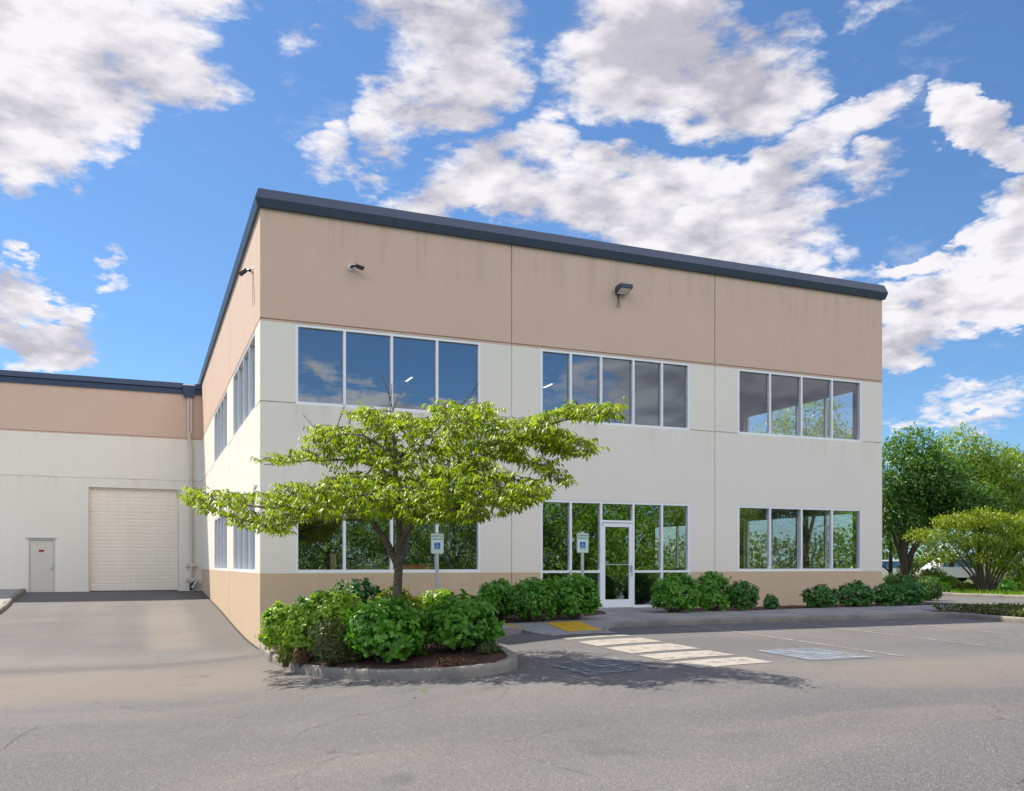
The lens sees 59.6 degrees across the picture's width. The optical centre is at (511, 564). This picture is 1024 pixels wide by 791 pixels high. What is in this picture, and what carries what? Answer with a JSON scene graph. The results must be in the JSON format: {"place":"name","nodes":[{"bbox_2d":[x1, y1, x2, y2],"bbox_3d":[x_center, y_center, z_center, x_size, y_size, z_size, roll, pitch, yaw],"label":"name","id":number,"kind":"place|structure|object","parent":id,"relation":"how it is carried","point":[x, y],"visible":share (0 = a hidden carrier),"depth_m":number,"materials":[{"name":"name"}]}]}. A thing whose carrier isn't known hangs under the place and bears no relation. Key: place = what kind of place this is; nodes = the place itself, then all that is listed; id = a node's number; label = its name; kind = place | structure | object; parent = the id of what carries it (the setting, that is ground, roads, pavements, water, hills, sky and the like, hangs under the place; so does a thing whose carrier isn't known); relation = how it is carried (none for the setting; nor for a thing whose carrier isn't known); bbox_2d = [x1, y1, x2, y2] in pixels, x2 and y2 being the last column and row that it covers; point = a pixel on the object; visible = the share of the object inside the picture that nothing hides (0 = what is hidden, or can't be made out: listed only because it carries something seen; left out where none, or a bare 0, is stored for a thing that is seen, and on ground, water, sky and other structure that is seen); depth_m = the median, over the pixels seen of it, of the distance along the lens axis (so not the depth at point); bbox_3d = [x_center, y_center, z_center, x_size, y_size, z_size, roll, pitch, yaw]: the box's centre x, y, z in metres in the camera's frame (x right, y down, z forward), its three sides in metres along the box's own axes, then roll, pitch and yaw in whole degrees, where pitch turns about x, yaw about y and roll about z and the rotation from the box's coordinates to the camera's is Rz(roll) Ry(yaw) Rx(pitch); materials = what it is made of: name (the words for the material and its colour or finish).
{"place":"outdoors","nodes":[
{"label":"outdoors","id":0,"kind":"place"},
{"bbox_2d":[0,589,19,604],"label":"concrete pad","id":1,"kind":"object","parent":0,"point":[5,594],"visible":0.57,"depth_m":34.68,"materials":[{"name":"grey concrete"}]},
{"bbox_2d":[301,552,321,569],"bbox_3d":[-4.915,-0.080,21.879,0.500,0.430,0.100,0,0,-22],"label":"office monitor","id":2,"kind":"object","parent":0,"point":[311,560],"visible":1,"depth_m":21.83,"materials":[{"name":"black plastic"}]},
{"bbox_2d":[330,554,335,569],"bbox_3d":[-4.838,0.445,22.019,0.950,1.420,0.700,0,0,-22],"label":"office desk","id":3,"kind":"object","parent":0,"point":[332,561],"visible":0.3,"depth_m":21.84,"materials":[{"name":"brown wood"}]},
{"bbox_2d":[360,559,388,569],"bbox_3d":[-3.444,0.505,22.391,0.610,1.300,0.520,0,0,-22],"label":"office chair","id":4,"kind":"object","parent":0,"point":[371,564],"visible":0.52,"depth_m":22.55,"materials":[{"name":"fabric"}]},
{"bbox_2d":[0,591,1023,790],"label":"parking lot","id":5,"kind":"structure","parent":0,"point":[141,667],"depth_m":10.64,"materials":[{"name":"grey asphalt"}]},
{"bbox_2d":[0,588,25,613],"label":"kerb","id":6,"kind":"structure","parent":5,"relation":"on","point":[6,604],"depth_m":32.34,"materials":[{"name":"concrete"}]},
{"bbox_2d":[202,591,258,648],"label":"wall edge crack","id":7,"kind":"structure","parent":5,"relation":"on","point":[252,644],"depth_m":26.21,"materials":[{"name":"grey"}]},
{"bbox_2d":[259,631,521,679],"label":"kerb","id":8,"kind":"structure","parent":5,"relation":"on","point":[509,663],"depth_m":13.86,"materials":[{"name":"concrete"}]},
{"bbox_2d":[271,610,605,668],"bbox_3d":[-0.309,1.524,18.064,8.250,0.749,8.233,0,0,-22],"label":"planting bed","id":9,"kind":"object","parent":5,"relation":"on","point":[449,652],"visible":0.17,"depth_m":14.67,"materials":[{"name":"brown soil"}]},
{"bbox_2d":[255,600,296,651],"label":"shrub","id":10,"kind":"object","parent":9,"relation":"on","point":[275,618],"visible":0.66,"depth_m":17.77,"materials":[{"name":"green plant"}]},
{"bbox_2d":[274,642,295,666],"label":"shrub","id":11,"kind":"object","parent":9,"relation":"on","point":[285,658],"visible":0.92,"depth_m":15.73,"materials":[{"name":"green plant"}]},
{"bbox_2d":[293,648,308,667],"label":"shrub","id":12,"kind":"object","parent":9,"relation":"on","point":[301,659],"visible":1,"depth_m":15.56,"materials":[{"name":"brown plant"}]},
{"bbox_2d":[281,599,342,659],"bbox_3d":[-3.610,1.196,16.003,0.907,1.141,1.104,0,0,36],"label":"shrub","id":13,"kind":"object","parent":9,"relation":"on","point":[296,624],"visible":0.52,"depth_m":15.73,"materials":[{"name":"green plant"}]},
{"bbox_2d":[295,589,330,610],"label":"shrub","id":14,"kind":"object","parent":9,"relation":"on","point":[302,599],"visible":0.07,"depth_m":19.01,"materials":[{"name":"green plant"}]},
{"bbox_2d":[307,615,351,666],"bbox_3d":[-3.033,1.300,15.001,0.839,0.887,0.647,0,0,-22],"label":"shrub","id":15,"kind":"object","parent":9,"relation":"on","point":[325,647],"visible":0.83,"depth_m":14.85,"materials":[{"name":"green plant"}]},
{"bbox_2d":[302,587,363,653],"bbox_3d":[-3.120,1.043,16.308,1.425,1.273,1.229,0,0,-22],"label":"shrub","id":16,"kind":"object","parent":9,"relation":"on","point":[338,604],"visible":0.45,"depth_m":15.96,"materials":[{"name":"green plant"}]},
{"bbox_2d":[318,645,372,663],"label":"shrub","id":17,"kind":"object","parent":9,"relation":"on","point":[342,657],"visible":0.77,"depth_m":14.80,"materials":[{"name":"green plant"}]},
{"bbox_2d":[329,577,384,627],"bbox_3d":[-3.265,0.923,18.985,1.306,1.334,0.965,0,0,-22],"label":"shrub","id":18,"kind":"object","parent":9,"relation":"on","point":[362,594],"visible":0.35,"depth_m":18.85,"materials":[{"name":"green plant"}]},
{"bbox_2d":[341,594,433,662],"bbox_3d":[-2.100,1.063,14.757,1.595,1.166,1.522,0,0,13],"label":"shrub","id":19,"kind":"object","parent":9,"relation":"on","point":[387,630],"visible":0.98,"depth_m":14.29,"materials":[{"name":"green plant"}]},
{"bbox_2d":[367,585,423,622],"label":"shrub","id":20,"kind":"object","parent":9,"relation":"on","point":[388,594],"visible":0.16,"depth_m":16.41,"materials":[{"name":"green plant"}]},
{"bbox_2d":[176,373,629,602],"bbox_3d":[-2.207,-0.909,15.380,9.433,4.906,3.561,0,0,25],"label":"cherry tree","id":21,"kind":"object","parent":9,"relation":"on","point":[421,501],"visible":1,"depth_m":14.48,"materials":[{"name":"green plant"}]},
{"bbox_2d":[418,588,451,626],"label":"shrub","id":22,"kind":"object","parent":9,"relation":"on","point":[429,600],"visible":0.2,"depth_m":17.00,"materials":[{"name":"green plant"}]},
{"bbox_2d":[431,532,443,593],"bbox_3d":[-1.716,0.357,20.507,0.305,2.195,0.042,0,0,-22],"label":"parking sign","id":23,"kind":"object","parent":9,"relation":"on","point":[437,543],"visible":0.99,"depth_m":20.50,"materials":[{"name":"metal"}]},
{"bbox_2d":[436,656,466,666],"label":"mulch","id":24,"kind":"object","parent":9,"relation":"on","point":[450,661],"visible":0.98,"depth_m":13.69,"materials":[{"name":"brown plant"}]},
{"bbox_2d":[422,589,504,651],"bbox_3d":[-0.873,0.962,15.090,1.504,1.086,1.394,0,0,39],"label":"shrub","id":25,"kind":"object","parent":9,"relation":"on","point":[463,623],"visible":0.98,"depth_m":14.68,"materials":[{"name":"green plant"}]},
{"bbox_2d":[476,640,500,654],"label":"shrub","id":26,"kind":"object","parent":9,"relation":"on","point":[490,648],"visible":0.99,"depth_m":14.54,"materials":[{"name":"green plant"}]},
{"bbox_2d":[477,578,516,619],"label":"shrub","id":27,"kind":"object","parent":9,"relation":"on","point":[497,593],"visible":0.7,"depth_m":19.63,"materials":[{"name":"green plant"}]},
{"bbox_2d":[507,577,559,621],"bbox_3d":[0.466,0.781,19.486,1.234,1.024,0.945,0,0,-22],"label":"shrub","id":28,"kind":"object","parent":9,"relation":"on","point":[542,593],"visible":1,"depth_m":19.26,"materials":[{"name":"green plant"}]},
{"bbox_2d":[550,571,601,619],"bbox_3d":[1.398,0.708,19.931,1.270,1.140,1.054,0,0,-22],"label":"shrub","id":29,"kind":"object","parent":9,"relation":"on","point":[570,602],"visible":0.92,"depth_m":19.62,"materials":[{"name":"green plant"}]},
{"bbox_2d":[577,532,588,615],"bbox_3d":[1.641,0.320,20.816,0.305,2.170,0.042,0,0,-22],"label":"parking sign","id":30,"kind":"object","parent":9,"relation":"on","point":[582,543],"visible":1,"depth_m":20.81,"materials":[{"name":"metal"}]},
{"bbox_2d":[547,631,616,635],"bbox_3d":[1.404,1.382,17.861,1.423,0.034,0.358,0,0,-19],"label":"ramp apron","id":31,"kind":"object","parent":5,"relation":"on","point":[557,634],"visible":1,"depth_m":17.84,"materials":[{"name":"concrete"}]},
{"bbox_2d":[562,634,629,639],"bbox_3d":[1.622,1.396,17.204,1.388,0.035,0.301,0,0,-25],"label":"crossing bar","id":32,"kind":"object","parent":5,"relation":"on","point":[569,638],"visible":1,"depth_m":17.18,"materials":[{"name":"white paint"}]},
{"bbox_2d":[548,656,658,676],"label":"blue parking square","id":33,"kind":"structure","parent":5,"relation":"on","point":[604,667],"depth_m":13.46,"materials":[{"name":"asphalt"}]},
{"bbox_2d":[551,657,653,674],"bbox_3d":[1.349,1.524,13.487,1.081,0.096,1.391,0,0,-22],"label":"wheelchair marking","id":34,"kind":"object","parent":33,"relation":"on","point":[603,666],"visible":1,"depth_m":13.39,"materials":[{"name":"white paint"}]},
{"bbox_2d":[579,638,662,645],"bbox_3d":[1.974,1.413,16.354,1.400,0.043,0.820,0,0,-22],"label":"crossing bar","id":35,"kind":"object","parent":5,"relation":"on","point":[612,641],"visible":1,"depth_m":16.30,"materials":[{"name":"white paint"}]},
{"bbox_2d":[607,643,698,652],"bbox_3d":[2.402,1.435,15.319,1.400,0.044,0.940,0,0,-22],"label":"crossing bar","id":36,"kind":"object","parent":5,"relation":"on","point":[641,648],"visible":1,"depth_m":15.32,"materials":[{"name":"white paint"}]},
{"bbox_2d":[639,650,732,659],"bbox_3d":[2.806,1.455,14.345,1.400,0.039,0.750,0,0,-22],"label":"crossing bar","id":37,"kind":"object","parent":5,"relation":"on","point":[676,655],"visible":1,"depth_m":14.35,"materials":[{"name":"white paint"}]},
{"bbox_2d":[671,657,770,667],"bbox_3d":[3.172,1.474,13.463,1.400,0.038,0.760,0,0,-22],"label":"crossing bar","id":38,"kind":"object","parent":5,"relation":"on","point":[701,663],"visible":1,"depth_m":13.45,"materials":[{"name":"white paint"}]},
{"bbox_2d":[691,625,901,655],"bbox_3d":[5.110,1.409,17.145,0.090,0.122,6.080,0,0,-22],"label":"parking line","id":39,"kind":"object","parent":5,"relation":"on","point":[798,640],"visible":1,"depth_m":16.59,"materials":[{"name":"white paint"}]},
{"bbox_2d":[658,602,952,611],"bbox_3d":[8.628,1.259,25.415,10.170,0.142,2.330,0,0,-22],"label":"planting bed","id":40,"kind":"object","parent":5,"relation":"on","point":[763,608],"visible":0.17,"depth_m":25.06,"materials":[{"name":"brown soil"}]},
{"bbox_2d":[694,571,733,611],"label":"shrub","id":41,"kind":"object","parent":40,"relation":"on","point":[712,585],"visible":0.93,"depth_m":22.69,"materials":[{"name":"green plant"}]},
{"bbox_2d":[725,579,759,610],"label":"shrub","id":42,"kind":"object","parent":40,"relation":"on","point":[744,594],"visible":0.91,"depth_m":23.00,"materials":[{"name":"green plant"}]},
{"bbox_2d":[763,593,779,609],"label":"shrub","id":43,"kind":"object","parent":40,"relation":"on","point":[772,603],"visible":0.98,"depth_m":23.71,"materials":[{"name":"green plant"}]},
{"bbox_2d":[799,583,840,607],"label":"shrub","id":44,"kind":"object","parent":40,"relation":"on","point":[828,595],"visible":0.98,"depth_m":24.40,"materials":[{"name":"green plant"}]},
{"bbox_2d":[837,580,879,606],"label":"shrub","id":45,"kind":"object","parent":40,"relation":"on","point":[850,592],"visible":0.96,"depth_m":24.86,"materials":[{"name":"green plant"}]},
{"bbox_2d":[872,582,911,605],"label":"shrub","id":46,"kind":"object","parent":40,"relation":"on","point":[895,593],"visible":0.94,"depth_m":25.40,"materials":[{"name":"green plant"}]},
{"bbox_2d":[900,581,929,604],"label":"shrub","id":47,"kind":"object","parent":40,"relation":"on","point":[914,590],"visible":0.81,"depth_m":25.97,"materials":[{"name":"green plant"}]},
{"bbox_2d":[601,612,1023,630],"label":"kerb","id":48,"kind":"structure","parent":5,"relation":"on","point":[728,620],"depth_m":21.20,"materials":[{"name":"concrete"}]},
{"bbox_2d":[754,648,873,660],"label":"blue parking square","id":49,"kind":"structure","parent":5,"relation":"on","point":[816,654],"depth_m":14.47,"materials":[{"name":"paint"}]},
{"bbox_2d":[760,648,865,659],"bbox_3d":[4.889,1.448,14.542,1.177,0.028,1.327,0,0,-22],"label":"wheelchair marking","id":50,"kind":"object","parent":49,"relation":"on","point":[815,652],"visible":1,"depth_m":14.51,"materials":[{"name":"white paint"}]},
{"bbox_2d":[789,622,1018,649],"bbox_3d":[7.577,1.409,18.166,0.090,0.122,6.080,0,0,-22],"label":"parking line","id":51,"kind":"object","parent":5,"relation":"on","point":[898,635],"visible":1,"depth_m":18.01,"materials":[{"name":"white paint"}]},
{"bbox_2d":[866,619,1022,635],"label":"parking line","id":52,"kind":"object","parent":5,"relation":"on","point":[946,627],"visible":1,"depth_m":19.53,"materials":[{"name":"white paint"}]},
{"bbox_2d":[932,610,1023,616],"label":"island soil","id":53,"kind":"structure","parent":5,"relation":"on","point":[964,611],"depth_m":23.65,"materials":[{"name":"brown soil"}]},
{"bbox_2d":[932,602,1023,616],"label":"ground cover","id":54,"kind":"object","parent":53,"relation":"on","point":[1007,609],"visible":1,"depth_m":23.24,"materials":[{"name":"green plant"}]},
{"bbox_2d":[0,0,1023,564],"label":"sky","id":55,"kind":"structure","parent":0,"point":[879,142],"materials":[{"name":"blue"}]},
{"bbox_2d":[502,605,971,634],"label":"sidewalk","id":56,"kind":"structure","parent":0,"point":[612,616],"depth_m":21.68,"materials":[{"name":"concrete"}]},
{"bbox_2d":[546,621,600,631],"bbox_3d":[1.283,1.296,18.779,0.780,0.133,1.070,0,0,-22],"label":"tactile panel","id":57,"kind":"object","parent":56,"relation":"on","point":[573,626],"visible":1,"depth_m":18.75,"materials":[{"name":"yellow plastic"}]},
{"bbox_2d":[650,572,700,612],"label":"shrub","id":58,"kind":"object","parent":56,"relation":"on","point":[671,593],"visible":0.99,"depth_m":21.94,"materials":[{"name":"green plant"}]},
{"bbox_2d":[657,565,1023,591],"bbox_3d":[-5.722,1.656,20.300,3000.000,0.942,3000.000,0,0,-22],"label":"ground","id":59,"kind":"structure","parent":0,"point":[969,580],"depth_m":380.60,"materials":[{"name":"green plant"}]},
{"bbox_2d":[0,370,201,591],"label":"warehouse building","id":60,"kind":"structure","parent":59,"relation":"on","point":[94,476],"depth_m":38.40,"materials":[{"name":"beige paint"}]},
{"bbox_2d":[30,540,53,591],"bbox_3d":[-19.778,0.085,37.563,0.920,2.200,0.122,0,0,-22],"label":"door","id":61,"kind":"structure","parent":60,"relation":"in","point":[41,551],"depth_m":37.58,"materials":[{"name":"grey paint"}]},
{"bbox_2d":[90,487,177,590],"bbox_3d":[-16.505,-1.060,39.067,3.540,4.510,0.070,0,0,-22],"label":"roll up door","id":62,"kind":"structure","parent":60,"relation":"in","point":[134,532],"depth_m":39.06,"materials":[{"name":"paint"}]},
{"bbox_2d":[183,384,198,589],"bbox_3d":[-14.267,-3.406,39.689,0.671,9.117,0.473,0,0,-22],"label":"downpipe","id":63,"kind":"object","parent":60,"relation":"attached to","point":[188,391],"visible":1,"depth_m":39.64,"materials":[{"name":"beige metal"}]},
{"bbox_2d":[197,188,887,647],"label":"office building","id":64,"kind":"structure","parent":59,"relation":"on","point":[697,362],"depth_m":24.50,"materials":[{"name":"beige paint"}]},
{"bbox_2d":[215,390,226,462],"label":"window","id":65,"kind":"structure","parent":64,"relation":"in","point":[221,413],"depth_m":30.66,"materials":[{"name":"glass"}]},
{"bbox_2d":[215,517,226,569],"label":"window","id":66,"kind":"structure","parent":64,"relation":"in","point":[220,528],"depth_m":30.66,"materials":[{"name":"white metal"}]},
{"bbox_2d":[233,497,254,571],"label":"window","id":67,"kind":"structure","parent":64,"relation":"in","point":[244,540],"depth_m":23.76,"materials":[{"name":"white metal"}]},
{"bbox_2d":[233,332,255,437],"bbox_3d":[-7.106,-4.630,23.796,0.102,1.850,5.520,0,0,-22],"label":"window","id":68,"kind":"structure","parent":64,"relation":"in","point":[244,375],"depth_m":23.76,"materials":[{"name":"white metal"}]},
{"bbox_2d":[238,267,252,302],"bbox_3d":[-6.422,-6.692,21.562,0.369,0.976,0.165,0,0,-10],"label":"security camera","id":69,"kind":"object","parent":64,"relation":"attached to","point":[243,272],"visible":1,"depth_m":21.54,"materials":[{"name":"white plastic"}]},
{"bbox_2d":[347,263,364,270],"bbox_3d":[-3.659,-6.990,21.001,0.444,0.200,0.161,0,0,28],"label":"security camera","id":70,"kind":"object","parent":64,"relation":"attached to","point":[350,267],"visible":1,"depth_m":20.98,"materials":[{"name":"white plastic"}]},
{"bbox_2d":[295,324,480,413],"bbox_3d":[-2.908,-4.630,21.529,4.560,1.850,0.102,0,0,-22],"label":"window","id":71,"kind":"structure","parent":64,"relation":"in","point":[390,335],"depth_m":21.47,"materials":[{"name":"white metal"}]},
{"bbox_2d":[295,492,480,571],"bbox_3d":[-2.908,-0.745,21.529,4.560,1.860,0.102,0,0,-22],"label":"window","id":72,"kind":"structure","parent":64,"relation":"in","point":[391,569],"depth_m":21.47,"materials":[{"name":"white metal"}]},
{"bbox_2d":[393,565,429,568],"bbox_3d":[-2.521,0.480,22.762,1.000,0.950,0.700,0,0,-22],"label":"sofa","id":73,"kind":"object","parent":64,"relation":"in","point":[416,566],"visible":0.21,"depth_m":23.00,"materials":[{"name":"orange fabric"}]},
{"bbox_2d":[541,349,689,429],"bbox_3d":[2.806,-4.630,23.896,4.530,1.850,0.102,0,0,-22],"label":"window","id":74,"kind":"structure","parent":64,"relation":"in","point":[569,353],"depth_m":24.03,"materials":[{"name":"white metal"}]},
{"bbox_2d":[602,523,631,606],"bbox_3d":[2.808,0.018,23.845,0.935,2.245,0.147,0,0,-22],"label":"door","id":75,"kind":"structure","parent":64,"relation":"in","point":[610,602],"depth_m":23.89,"materials":[{"name":"white metal"}]},
{"bbox_2d":[615,283,632,307],"bbox_3d":[2.958,-7.124,23.700,0.360,0.572,0.360,0,0,-22],"label":"flood light","id":76,"kind":"object","parent":64,"relation":"attached to","point":[623,288],"visible":1,"depth_m":23.63,"materials":[{"name":"grey metal"}]},
{"bbox_2d":[655,524,685,568],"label":"window","id":77,"kind":"structure","parent":64,"relation":"in","point":[677,526],"depth_m":37.69,"materials":[{"name":"glass"}]},
{"bbox_2d":[737,368,861,441],"bbox_3d":[8.474,-4.630,26.244,4.540,1.850,0.102,0,0,-22],"label":"window","id":78,"kind":"structure","parent":64,"relation":"in","point":[769,374],"depth_m":26.22,"materials":[{"name":"white metal"}]},
{"bbox_2d":[746,389,852,437],"bbox_3d":[9.840,-4.630,30.815,0.102,1.850,5.520,0,0,-22],"label":"window","id":79,"kind":"structure","parent":64,"relation":"in","point":[825,398],"depth_m":30.78,"materials":[{"name":"white metal"}]},
{"bbox_2d":[746,512,852,568],"bbox_3d":[9.840,-0.745,30.815,0.102,1.860,5.520,0,0,-22],"label":"window","id":80,"kind":"structure","parent":64,"relation":"in","point":[825,515],"depth_m":30.78,"materials":[{"name":"white metal"}]},
{"bbox_2d":[738,505,861,570],"bbox_3d":[8.474,-0.745,26.244,4.540,1.860,0.102,0,0,-22],"label":"window","id":81,"kind":"structure","parent":64,"relation":"in","point":[768,508],"depth_m":26.24,"materials":[{"name":"white metal"}]},
{"bbox_2d":[752,397,852,567],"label":"broadleaf tree","id":82,"kind":"object","parent":59,"relation":"on","point":[807,531],"visible":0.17,"depth_m":46.66,"materials":[{"name":"green plant"}]},
{"bbox_2d":[655,523,1022,578],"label":"wood","id":83,"kind":"object","parent":59,"relation":"on","point":[841,542],"visible":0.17,"depth_m":99.22,"materials":[{"name":"green plant"}]},
{"bbox_2d":[851,560,910,578],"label":"parked car","id":84,"kind":"object","parent":59,"relation":"on","point":[885,563],"visible":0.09,"depth_m":57.16,"materials":[{"name":"white metal"}]},
{"bbox_2d":[882,530,908,573],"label":"sapling","id":85,"kind":"object","parent":59,"relation":"on","point":[890,564],"visible":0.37,"depth_m":45.93,"materials":[{"name":"green plant"}]},
{"bbox_2d":[883,572,917,594],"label":"shrub","id":86,"kind":"object","parent":59,"relation":"on","point":[901,580],"visible":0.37,"depth_m":30.30,"materials":[{"name":"green plant"}]},
{"bbox_2d":[895,555,922,579],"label":"shrub","id":87,"kind":"object","parent":59,"relation":"on","point":[912,571],"visible":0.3,"depth_m":44.63,"materials":[{"name":"green plant"}]},
{"bbox_2d":[915,576,943,600],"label":"shrub","id":88,"kind":"object","parent":59,"relation":"on","point":[933,588],"visible":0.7,"depth_m":31.25,"materials":[{"name":"green plant"}]},
{"bbox_2d":[916,566,946,586],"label":"shrub","id":89,"kind":"object","parent":59,"relation":"on","point":[927,572],"visible":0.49,"depth_m":40.76,"materials":[{"name":"green plant"}]},
{"bbox_2d":[850,419,1018,577],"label":"broadleaf tree","id":90,"kind":"object","parent":59,"relation":"on","point":[918,502],"visible":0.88,"depth_m":40.08,"materials":[{"name":"green plant"}]},
{"bbox_2d":[934,582,953,592],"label":"shrub","id":91,"kind":"object","parent":59,"relation":"on","point":[947,586],"visible":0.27,"depth_m":37.74,"materials":[{"name":"green plant"}]},
{"bbox_2d":[936,574,960,588],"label":"shrub","id":92,"kind":"object","parent":59,"relation":"on","point":[951,579],"visible":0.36,"depth_m":39.80,"materials":[{"name":"green plant"}]},
{"bbox_2d":[914,558,985,581],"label":"parked car","id":93,"kind":"object","parent":59,"relation":"on","point":[957,571],"visible":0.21,"depth_m":59.10,"materials":[{"name":"white metal"}]},
{"bbox_2d":[902,506,1023,593],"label":"vase shrub","id":94,"kind":"object","parent":59,"relation":"on","point":[1014,542],"visible":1,"depth_m":37.80,"materials":[{"name":"green plant"}]},
{"bbox_2d":[950,581,976,591],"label":"shrub","id":95,"kind":"object","parent":59,"relation":"on","point":[965,585],"visible":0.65,"depth_m":38.71,"materials":[{"name":"green plant"}]},
{"bbox_2d":[917,422,1023,580],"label":"broadleaf tree","id":96,"kind":"object","parent":59,"relation":"on","point":[1010,486],"visible":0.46,"depth_m":42.35,"materials":[{"name":"green plant"}]},
{"bbox_2d":[942,592,1023,598],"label":"kerb","id":97,"kind":"structure","parent":59,"relation":"on","point":[984,595],"depth_m":34.37,"materials":[{"name":"concrete"}]},
{"bbox_2d":[942,587,1023,594],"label":"grass","id":98,"kind":"structure","parent":59,"relation":"on","point":[991,592],"depth_m":36.26,"materials":[{"name":"green plant"}]},
{"bbox_2d":[974,535,1012,588],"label":"shrub","id":99,"kind":"object","parent":59,"relation":"on","point":[1004,576],"visible":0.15,"depth_m":45.78,"materials":[{"name":"green plant"}]},
{"bbox_2d":[975,446,1023,579],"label":"broadleaf tree","id":100,"kind":"object","parent":59,"relation":"on","point":[1004,502],"visible":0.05,"depth_m":55.82,"materials":[{"name":"green plant"}]},
{"bbox_2d":[997,579,1018,594],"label":"shrub","id":101,"kind":"object","parent":59,"relation":"on","point":[1006,585],"visible":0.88,"depth_m":36.33,"materials":[{"name":"green plant"}]},
{"bbox_2d":[1006,528,1023,579],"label":"shrub","id":102,"kind":"object","parent":59,"relation":"on","point":[1014,564],"visible":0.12,"depth_m":48.40,"materials":[{"name":"green plant"}]},
{"bbox_2d":[1012,572,1023,594],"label":"shrub","id":103,"kind":"object","parent":59,"relation":"on","point":[1020,581],"visible":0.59,"depth_m":37.82,"materials":[{"name":"green plant"}]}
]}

